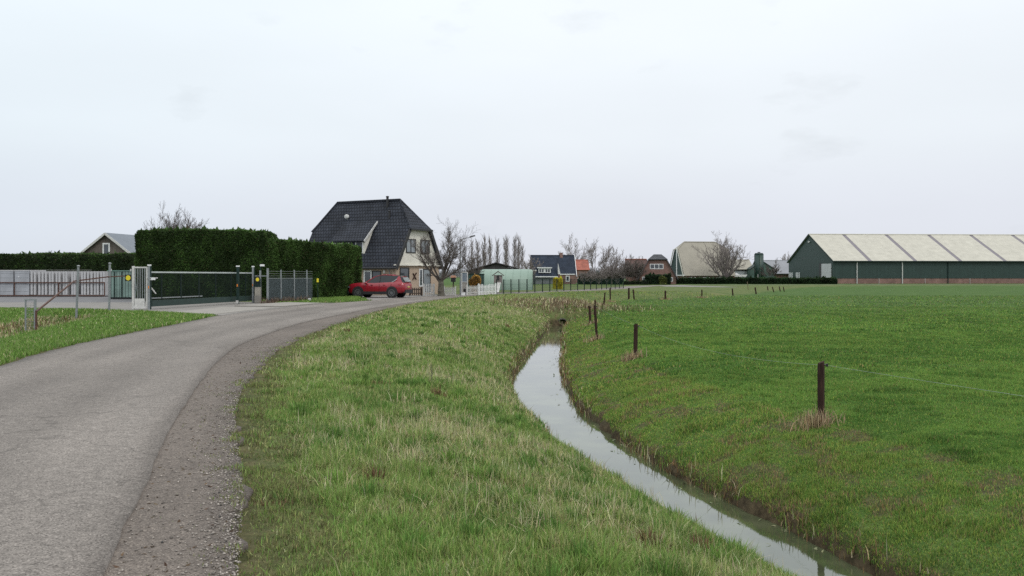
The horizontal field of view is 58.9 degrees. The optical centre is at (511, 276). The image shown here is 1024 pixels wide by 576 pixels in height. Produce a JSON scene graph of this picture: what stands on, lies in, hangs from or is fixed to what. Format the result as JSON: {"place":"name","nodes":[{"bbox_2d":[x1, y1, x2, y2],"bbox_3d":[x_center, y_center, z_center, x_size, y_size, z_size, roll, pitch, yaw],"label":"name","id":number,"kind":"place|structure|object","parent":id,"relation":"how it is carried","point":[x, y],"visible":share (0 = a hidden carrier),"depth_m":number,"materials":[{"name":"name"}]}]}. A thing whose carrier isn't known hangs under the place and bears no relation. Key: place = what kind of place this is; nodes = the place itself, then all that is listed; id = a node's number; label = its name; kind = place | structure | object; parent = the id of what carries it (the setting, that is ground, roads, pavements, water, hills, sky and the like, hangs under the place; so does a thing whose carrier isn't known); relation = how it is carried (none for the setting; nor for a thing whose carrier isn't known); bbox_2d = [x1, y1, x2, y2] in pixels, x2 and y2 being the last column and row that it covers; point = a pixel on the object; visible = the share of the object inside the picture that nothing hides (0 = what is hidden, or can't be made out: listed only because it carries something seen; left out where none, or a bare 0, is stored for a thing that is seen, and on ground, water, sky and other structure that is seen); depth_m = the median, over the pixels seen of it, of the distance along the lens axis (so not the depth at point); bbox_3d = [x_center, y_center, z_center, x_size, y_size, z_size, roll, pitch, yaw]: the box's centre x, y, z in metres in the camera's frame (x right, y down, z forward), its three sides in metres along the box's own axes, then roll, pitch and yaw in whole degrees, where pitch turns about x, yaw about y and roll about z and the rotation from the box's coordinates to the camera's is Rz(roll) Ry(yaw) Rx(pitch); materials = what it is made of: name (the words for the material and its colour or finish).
{"place":"outdoors","nodes":[
{"label":"outdoors","id":0,"kind":"place"},
{"bbox_2d":[0,328,130,364],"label":"roadside grass","id":1,"kind":"structure","parent":0,"point":[15,347],"depth_m":21.96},
{"bbox_2d":[0,307,217,337],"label":"roadside grass","id":2,"kind":"structure","parent":0,"point":[118,319],"depth_m":35.08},
{"bbox_2d":[0,302,323,315],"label":"driveway","id":3,"kind":"structure","parent":0,"point":[116,305],"depth_m":49.87,"materials":[{"name":"concrete"}]},
{"bbox_2d":[132,266,157,308],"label":"barred gate","id":4,"kind":"structure","parent":3,"relation":"on","point":[138,303],"depth_m":43.98,"materials":[{"name":"metal"}]},
{"bbox_2d":[254,279,261,302],"bbox_3d":[-15.232,0.875,54.390,0.380,1.450,0.260,0,0,0],"label":"control cabinet","id":5,"kind":"object","parent":3,"relation":"on","point":[258,293],"visible":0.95,"depth_m":54.28,"materials":[{"name":"grey metal"}]},
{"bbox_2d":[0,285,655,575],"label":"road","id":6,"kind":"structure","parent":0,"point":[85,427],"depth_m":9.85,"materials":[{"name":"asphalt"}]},
{"bbox_2d":[462,272,467,291],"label":"glass cabinet","id":7,"kind":"object","parent":6,"relation":"on","point":[464,279],"visible":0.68,"depth_m":79.01,"materials":[{"name":"white paint"}]},
{"bbox_2d":[466,285,477,294],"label":"picket fence","id":8,"kind":"object","parent":6,"relation":"on","point":[470,292],"visible":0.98,"depth_m":76.36,"materials":[{"name":"white paint"}]},
{"bbox_2d":[468,275,481,293],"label":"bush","id":9,"kind":"object","parent":6,"relation":"on","point":[474,280],"visible":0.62,"depth_m":82.02,"materials":[{"name":"brown plant"}]},
{"bbox_2d":[299,296,360,300],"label":"roadside grass","id":10,"kind":"structure","parent":0,"point":[336,298],"depth_m":60.63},
{"bbox_2d":[236,329,557,439],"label":"verge grass","id":11,"kind":"structure","parent":0,"point":[479,390],"depth_m":18.24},
{"bbox_2d":[182,378,686,518],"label":"verge grass","id":12,"kind":"structure","parent":0,"point":[281,391],"depth_m":10.46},
{"bbox_2d":[343,298,548,359],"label":"dry grass","id":13,"kind":"structure","parent":0,"point":[488,308],"depth_m":39.12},
{"bbox_2d":[0,277,1023,575],"bbox_3d":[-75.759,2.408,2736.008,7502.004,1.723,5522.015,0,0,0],"label":"ground","id":14,"kind":"structure","parent":0,"point":[764,511],"depth_m":11.67,"materials":[{"name":"plant"}]},
{"bbox_2d":[24,299,36,330],"bbox_3d":[-18.209,1.638,34.290,0.433,1.555,0.065,0,0,0],"label":"hoop barrier","id":15,"kind":"object","parent":14,"relation":"on","point":[34,306],"visible":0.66,"depth_m":34.29,"materials":[{"name":"metal"}]},
{"bbox_2d":[0,250,134,270],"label":"hedge","id":16,"kind":"object","parent":14,"relation":"on","point":[60,261],"visible":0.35,"depth_m":86.50,"materials":[{"name":"green plant"}]},
{"bbox_2d":[0,295,145,301],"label":"yard","id":17,"kind":"structure","parent":14,"relation":"on","point":[57,298],"depth_m":62.99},
{"bbox_2d":[0,270,14,294],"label":"panel stack","id":18,"kind":"object","parent":17,"relation":"on","point":[7,276],"visible":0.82,"depth_m":72.00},
{"bbox_2d":[14,270,45,294],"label":"panel stack","id":19,"kind":"object","parent":17,"relation":"on","point":[22,276],"visible":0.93,"depth_m":72.00,"materials":[{"name":"white paint"}]},
{"bbox_2d":[0,282,104,295],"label":"storage rack","id":20,"kind":"object","parent":17,"relation":"on","point":[58,288],"visible":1,"depth_m":71.89,"materials":[{"name":"metal"}]},
{"bbox_2d":[107,269,136,298],"bbox_3d":[-27.656,0.540,65.215,1.849,2.120,2.510,0,0,-2],"label":"green container","id":21,"kind":"object","parent":17,"relation":"on","point":[121,287],"visible":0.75,"depth_m":64.03,"materials":[{"name":"metal"}]},
{"bbox_2d":[142,201,208,229],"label":"bare tree","id":22,"kind":"object","parent":17,"relation":"on","point":[167,223],"visible":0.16,"depth_m":72.84,"materials":[{"name":"brown plant"}]},
{"bbox_2d":[75,265,79,317],"bbox_3d":[-19.588,0.881,40.890,0.226,2.776,0.160,0,0,0],"label":"steel post","id":23,"kind":"object","parent":14,"relation":"on","point":[77,294],"visible":0.94,"depth_m":40.85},
{"bbox_2d":[35,275,124,330],"bbox_3d":[-17.951,0.992,36.619,1.917,2.085,13.890,0,0,-11],"label":"stay rail","id":24,"kind":"object","parent":14,"relation":"on","point":[51,299],"visible":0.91,"depth_m":35.02,"materials":[{"name":"metal"}]},
{"bbox_2d":[80,233,135,253],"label":"gabled shed","id":25,"kind":"structure","parent":14,"relation":"on","point":[103,243],"depth_m":99.47,"materials":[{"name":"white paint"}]},
{"bbox_2d":[108,262,111,310],"bbox_3d":[-18.899,0.638,42.598,0.158,2.578,0.148,0,0,-22],"label":"steel post","id":26,"kind":"object","parent":14,"relation":"on","point":[109,286],"visible":0.94,"depth_m":42.56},
{"bbox_2d":[147,264,150,309],"bbox_3d":[-17.552,0.565,43.900,0.155,2.270,0.140,0,0,0],"label":"gate post","id":27,"kind":"object","parent":14,"relation":"on","point":[149,286],"visible":0.82,"depth_m":43.85,"materials":[{"name":"metal"}]},
{"bbox_2d":[134,225,276,300],"bbox_3d":[-20.231,-0.825,60.746,8.680,5.102,4.452,0,0,-2],"label":"hedge","id":28,"kind":"object","parent":14,"relation":"on","point":[187,249],"visible":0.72,"depth_m":58.72,"materials":[{"name":"green plant"}]},
{"bbox_2d":[176,307,275,313],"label":"concrete slab","id":29,"kind":"structure","parent":14,"relation":"on","point":[219,310],"depth_m":42.06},
{"bbox_2d":[236,266,239,303],"bbox_3d":[-15.910,0.540,52.590,0.182,2.320,0.189,0,0,0],"label":"gate post","id":30,"kind":"object","parent":14,"relation":"on","point":[237,284],"visible":0.91,"depth_m":52.53,"materials":[{"name":"black metal"}]},
{"bbox_2d":[151,271,251,306],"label":"sliding gate","id":31,"kind":"structure","parent":30,"relation":"attached to","point":[201,298],"depth_m":48.41,"materials":[{"name":"metal"}]},
{"bbox_2d":[252,266,254,302],"bbox_3d":[-15.586,0.540,54.600,0.155,2.320,0.140,0,0,0],"label":"gate post","id":32,"kind":"object","parent":14,"relation":"on","point":[253,281],"visible":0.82,"depth_m":54.55,"materials":[{"name":"metal"}]},
{"bbox_2d":[235,302,320,306],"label":"concrete slab","id":33,"kind":"structure","parent":14,"relation":"on","point":[283,304],"depth_m":49.78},
{"bbox_2d":[103,297,457,575],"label":"road shoulder","id":34,"kind":"object","parent":14,"relation":"on","point":[145,522],"visible":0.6,"depth_m":6.90},
{"bbox_2d":[105,339,292,575],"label":"gravel","id":35,"kind":"structure","parent":34,"relation":"on","point":[227,532],"depth_m":6.82,"materials":[{"name":"gravel"}]},
{"bbox_2d":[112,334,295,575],"bbox_3d":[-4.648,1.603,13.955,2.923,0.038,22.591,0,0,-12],"label":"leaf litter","id":36,"kind":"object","parent":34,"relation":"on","point":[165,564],"visible":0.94,"depth_m":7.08,"materials":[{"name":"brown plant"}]},
{"bbox_2d":[259,295,311,303],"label":"dry grass","id":37,"kind":"structure","parent":14,"relation":"on","point":[277,300],"depth_m":55.19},
{"bbox_2d":[269,270,312,300],"bbox_3d":[-13.790,0.600,56.557,0.115,2.000,4.470,0,0,23],"label":"fence","id":38,"kind":"object","parent":14,"relation":"on","point":[281,287],"visible":0.84,"depth_m":56.48,"materials":[{"name":"metal"}]},
{"bbox_2d":[243,297,370,302],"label":"roadside grass","id":39,"kind":"structure","parent":14,"relation":"on","point":[346,300],"depth_m":56.66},
{"bbox_2d":[263,237,362,298],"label":"hedge","id":40,"kind":"object","parent":14,"relation":"on","point":[336,269],"visible":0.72,"depth_m":65.01,"materials":[{"name":"green plant"}]},
{"bbox_2d":[309,196,442,294],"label":"farmhouse","id":41,"kind":"object","parent":14,"relation":"on","point":[380,231],"visible":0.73,"depth_m":79.03,"materials":[{"name":"tile"}]},
{"bbox_2d":[406,239,415,252],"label":"window","id":42,"kind":"structure","parent":41,"relation":"in","point":[410,248],"depth_m":77.80,"materials":[{"name":"grey glass"}]},
{"bbox_2d":[423,269,430,291],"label":"window","id":43,"kind":"structure","parent":41,"relation":"in","point":[426,279],"depth_m":80.04,"materials":[{"name":"grey glass"}]},
{"bbox_2d":[363,294,456,299],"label":"forecourt","id":44,"kind":"structure","parent":14,"relation":"on","point":[376,297],"depth_m":72.24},
{"bbox_2d":[348,274,412,297],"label":"parked car","id":45,"kind":"object","parent":44,"relation":"on","point":[391,285],"visible":0.99,"depth_m":68.18,"materials":[{"name":"red paint"}]},
{"bbox_2d":[423,283,434,295],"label":"picket fence","id":46,"kind":"object","parent":44,"relation":"on","point":[432,289],"visible":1,"depth_m":73.97,"materials":[{"name":"white paint"}]},
{"bbox_2d":[303,306,536,407],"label":"grass tussocks","id":47,"kind":"object","parent":14,"relation":"on","point":[427,324],"depth_m":24.01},
{"bbox_2d":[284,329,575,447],"bbox_3d":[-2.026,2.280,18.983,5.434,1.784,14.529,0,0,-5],"label":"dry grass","id":48,"kind":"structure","parent":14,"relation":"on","point":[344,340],"depth_m":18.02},
{"bbox_2d":[314,301,549,371],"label":"verge grass","id":49,"kind":"structure","parent":14,"relation":"on","point":[412,325],"depth_m":34.08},
{"bbox_2d":[403,217,482,295],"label":"bare tree","id":50,"kind":"object","parent":14,"relation":"on","point":[447,258],"visible":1,"depth_m":73.10,"materials":[{"name":"brown plant"}]},
{"bbox_2d":[454,248,491,273],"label":"bare tree","id":51,"kind":"object","parent":14,"relation":"on","point":[474,268],"visible":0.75,"depth_m":95.74,"materials":[{"name":"grey plant"}]},
{"bbox_2d":[146,440,800,575],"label":"verge grass","id":52,"kind":"structure","parent":14,"relation":"on","point":[398,483],"depth_m":6.47,"materials":[{"name":"plant"}]},
{"bbox_2d":[408,292,551,323],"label":"verge grass","id":53,"kind":"structure","parent":14,"relation":"on","point":[510,296],"depth_m":57.22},
{"bbox_2d":[478,283,495,294],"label":"picket fence","id":54,"kind":"object","parent":14,"relation":"on","point":[488,291],"visible":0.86,"depth_m":77.43,"materials":[{"name":"white paint"}]},
{"bbox_2d":[486,237,494,263],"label":"poplar tree","id":55,"kind":"object","parent":14,"relation":"on","point":[490,254],"visible":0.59,"depth_m":185.07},
{"bbox_2d":[468,262,518,273],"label":"roof","id":56,"kind":"structure","parent":14,"relation":"on","point":[495,265],"depth_m":150.50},
{"bbox_2d":[492,271,503,292],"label":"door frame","id":57,"kind":"structure","parent":14,"relation":"on","point":[499,279],"depth_m":89.59,"materials":[{"name":"grey wood"}]},
{"bbox_2d":[480,269,532,289],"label":"green tunnel","id":58,"kind":"structure","parent":14,"relation":"on","point":[524,277],"depth_m":104.32,"materials":[{"name":"plastic"}]},
{"bbox_2d":[510,232,518,267],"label":"poplar tree","id":59,"kind":"object","parent":14,"relation":"on","point":[514,264],"visible":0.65,"depth_m":191.72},
{"bbox_2d":[513,237,522,268],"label":"poplar tree","id":60,"kind":"object","parent":14,"relation":"on","point":[518,258],"visible":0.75,"depth_m":177.72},
{"bbox_2d":[284,369,766,575],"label":"grass tussocks","id":61,"kind":"object","parent":14,"relation":"on","point":[429,471],"depth_m":7.83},
{"bbox_2d":[439,266,612,278],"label":"wood","id":62,"kind":"object","parent":14,"relation":"on","point":[457,274],"visible":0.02,"depth_m":608.55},
{"bbox_2d":[522,255,543,274],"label":"bare tree","id":63,"kind":"object","parent":14,"relation":"on","point":[530,266],"visible":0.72,"depth_m":119.99,"materials":[{"name":"grey plant"}]},
{"bbox_2d":[280,394,802,575],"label":"dry grass","id":64,"kind":"structure","parent":14,"relation":"on","point":[488,429],"depth_m":8.50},
{"bbox_2d":[530,253,576,283],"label":"slate roofed house","id":65,"kind":"structure","parent":14,"relation":"on","point":[561,265],"depth_m":186.45,"materials":[{"name":"white paint"}]},
{"bbox_2d":[552,276,562,288],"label":"hedge","id":66,"kind":"object","parent":14,"relation":"on","point":[560,283],"visible":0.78,"depth_m":112.00,"materials":[{"name":"yellow plant"}]},
{"bbox_2d":[496,278,623,293],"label":"wire panel fence","id":67,"kind":"object","parent":14,"relation":"on","point":[596,282],"visible":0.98,"depth_m":98.52,"materials":[{"name":"black metal"}]},
{"bbox_2d":[452,296,685,323],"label":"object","id":68,"kind":"object","parent":14,"relation":"on","point":[565,300],"visible":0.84,"depth_m":55.82,"materials":[{"name":"brown plant"}]},
{"bbox_2d":[561,234,597,258],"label":"bare tree","id":69,"kind":"object","parent":14,"relation":"on","point":[576,252],"visible":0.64,"depth_m":224.72,"materials":[{"name":"grey plant"}]},
{"bbox_2d":[575,259,589,282],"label":"red roofed house","id":70,"kind":"structure","parent":14,"relation":"on","point":[582,265],"depth_m":215.88,"materials":[{"name":"tile"}]},
{"bbox_2d":[589,269,607,284],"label":"bare shrub","id":71,"kind":"object","parent":14,"relation":"on","point":[601,275],"visible":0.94,"depth_m":169.93,"materials":[{"name":"brown plant"}]},
{"bbox_2d":[578,272,622,283],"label":"hedge","id":72,"kind":"object","parent":14,"relation":"on","point":[603,281],"visible":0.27,"depth_m":179.99,"materials":[{"name":"green plant"}]},
{"bbox_2d":[585,239,616,272],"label":"bare tree","id":73,"kind":"object","parent":14,"relation":"on","point":[592,252],"visible":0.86,"depth_m":189.83,"materials":[{"name":"grey plant"}]},
{"bbox_2d":[598,246,624,283],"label":"bare tree","id":74,"kind":"object","parent":14,"relation":"on","point":[614,259],"visible":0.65,"depth_m":180.18,"materials":[{"name":"grey plant"}]},
{"bbox_2d":[604,263,628,284],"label":"bare shrub","id":75,"kind":"object","parent":14,"relation":"on","point":[615,271],"visible":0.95,"depth_m":171.78,"materials":[{"name":"brown plant"}]},
{"bbox_2d":[617,257,635,280],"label":"bare shrub","id":76,"kind":"object","parent":14,"relation":"on","point":[622,272],"visible":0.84,"depth_m":171.85,"materials":[{"name":"brown plant"}]},
{"bbox_2d":[617,255,647,280],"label":"bare shrub","id":77,"kind":"object","parent":14,"relation":"on","point":[636,269],"visible":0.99,"depth_m":170.82,"materials":[{"name":"brown plant"}]},
{"bbox_2d":[633,324,639,354],"bbox_3d":[3.323,1.828,24.239,0.174,1.128,0.117,0,0,0],"label":"fence post","id":78,"kind":"object","parent":14,"relation":"on","point":[635,343],"visible":0.81,"depth_m":24.20,"materials":[{"name":"brown wood"}]},
{"bbox_2d":[624,279,648,284],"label":"hedge","id":79,"kind":"object","parent":14,"relation":"on","point":[638,282],"visible":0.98,"depth_m":170.02,"materials":[{"name":"green plant"}]},
{"bbox_2d":[625,254,677,284],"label":"brick house","id":80,"kind":"structure","parent":14,"relation":"on","point":[656,264],"depth_m":175.53,"materials":[{"name":"brown brick"}]},
{"bbox_2d":[645,271,671,284],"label":"hedge","id":81,"kind":"object","parent":14,"relation":"on","point":[653,279],"visible":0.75,"depth_m":172.04,"materials":[{"name":"green plant"}]},
{"bbox_2d":[656,285,721,286],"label":"farm lane","id":82,"kind":"structure","parent":14,"relation":"on","point":[685,286],"depth_m":141.24,"materials":[{"name":"asphalt"}]},
{"bbox_2d":[670,241,735,277],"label":"hipped barn","id":83,"kind":"structure","parent":14,"relation":"on","point":[690,263],"depth_m":194.71,"materials":[{"name":"beige"}]},
{"bbox_2d":[691,231,754,277],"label":"willow tree","id":84,"kind":"object","parent":14,"relation":"on","point":[723,265],"visible":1,"depth_m":187.13,"materials":[{"name":"brown plant"}]},
{"bbox_2d":[734,259,751,277],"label":"beige barn","id":85,"kind":"structure","parent":14,"relation":"on","point":[741,270],"depth_m":206.40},
{"bbox_2d":[676,276,837,283],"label":"hedge","id":86,"kind":"object","parent":14,"relation":"on","point":[763,280],"visible":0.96,"depth_m":184.37,"materials":[{"name":"green plant"}]},
{"bbox_2d":[754,252,763,277],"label":"silo","id":87,"kind":"object","parent":14,"relation":"on","point":[758,260],"visible":0.78,"depth_m":189.24,"materials":[{"name":"green metal"}]},
{"bbox_2d":[747,262,773,277],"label":"green gabled shed","id":88,"kind":"structure","parent":14,"relation":"on","point":[750,270],"depth_m":203.00,"materials":[{"name":"metal"}]},
{"bbox_2d":[753,258,781,276],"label":"bare shrub","id":89,"kind":"object","parent":14,"relation":"on","point":[774,271],"visible":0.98,"depth_m":188.36,"materials":[{"name":"brown plant"}]},
{"bbox_2d":[752,260,788,277],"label":"grey barn","id":90,"kind":"structure","parent":14,"relation":"on","point":[784,266],"depth_m":229.10,"materials":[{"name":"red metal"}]},
{"bbox_2d":[544,291,1023,306],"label":"pasture grass","id":91,"kind":"structure","parent":14,"relation":"on","point":[1001,298],"depth_m":77.28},
{"bbox_2d":[778,403,847,431],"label":"dry grass","id":92,"kind":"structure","parent":14,"relation":"on","point":[809,421],"depth_m":12.99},
{"bbox_2d":[817,361,827,422],"bbox_3d":[4.500,1.780,13.146,0.134,1.112,0.114,0,0,-25],"label":"fence post","id":93,"kind":"object","parent":14,"relation":"on","point":[821,385],"visible":0.73,"depth_m":13.12,"materials":[{"name":"brown wood"}]},
{"bbox_2d":[684,417,1023,575],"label":"pasture grass","id":94,"kind":"structure","parent":14,"relation":"on","point":[857,462],"depth_m":10.46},
{"bbox_2d":[787,234,1023,283],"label":"storage barn","id":95,"kind":"structure","parent":14,"relation":"on","point":[920,258],"depth_m":198.63,"materials":[{"name":"green metal"}]},
{"bbox_2d":[821,264,831,277],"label":"sliding door","id":96,"kind":"structure","parent":95,"relation":"in","point":[826,269],"depth_m":198.00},
{"bbox_2d":[0,0,1023,276],"label":"sky","id":97,"kind":"structure","parent":0,"point":[645,128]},
{"bbox_2d":[617,346,647,362],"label":"dry grass","id":98,"kind":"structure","parent":0,"point":[632,356],"depth_m":24.07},
{"bbox_2d":[513,326,871,575],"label":"water","id":99,"kind":"structure","parent":0,"point":[537,384],"depth_m":12.94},
{"bbox_2d":[505,321,928,574],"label":"reeds","id":100,"kind":"object","parent":99,"relation":"in","point":[561,362],"visible":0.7,"depth_m":14.76,"materials":[{"name":"brown plant"}]},
{"bbox_2d":[559,299,1023,349],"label":"pasture grass","id":101,"kind":"structure","parent":0,"point":[900,316],"depth_m":43.89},
{"bbox_2d":[562,330,1023,401],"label":"pasture grass","id":102,"kind":"structure","parent":0,"point":[1000,358],"depth_m":25.18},
{"bbox_2d":[579,368,1023,472],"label":"pasture grass","id":103,"kind":"structure","parent":0,"point":[765,387],"depth_m":16.01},
{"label":"stacked boards","id":104,"kind":"object","parent":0,"visible":0},
{"bbox_2d":[34,271,37,294],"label":"upright panel","id":105,"kind":"object","parent":104,"relation":"on","point":[35,284],"visible":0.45,"depth_m":72.06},
{"bbox_2d":[38,271,41,294],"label":"upright panel","id":106,"kind":"object","parent":104,"relation":"on","point":[39,284],"visible":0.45,"depth_m":72.01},
{"bbox_2d":[45,271,48,294],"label":"upright panel","id":107,"kind":"object","parent":104,"relation":"on","point":[46,284],"visible":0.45,"depth_m":72.04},
{"bbox_2d":[51,271,54,294],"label":"upright panel","id":108,"kind":"object","parent":104,"relation":"on","point":[52,284],"visible":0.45,"depth_m":71.98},
{"bbox_2d":[58,271,62,294],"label":"upright panel","id":109,"kind":"object","parent":104,"relation":"on","point":[60,276],"visible":0.35,"depth_m":72.00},
{"bbox_2d":[65,271,70,294],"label":"upright panel","id":110,"kind":"object","parent":104,"relation":"on","point":[68,279],"visible":0.45,"depth_m":72.17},
{"bbox_2d":[74,271,80,294],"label":"upright panel","id":111,"kind":"object","parent":104,"relation":"on","point":[75,275],"visible":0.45,"depth_m":72.13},
{"bbox_2d":[90,271,93,294],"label":"upright panel","id":112,"kind":"object","parent":104,"relation":"on","point":[91,284],"visible":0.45,"depth_m":72.00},
{"bbox_2d":[103,271,107,294],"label":"upright panel","id":113,"kind":"object","parent":104,"relation":"on","point":[105,274],"visible":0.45,"depth_m":72.12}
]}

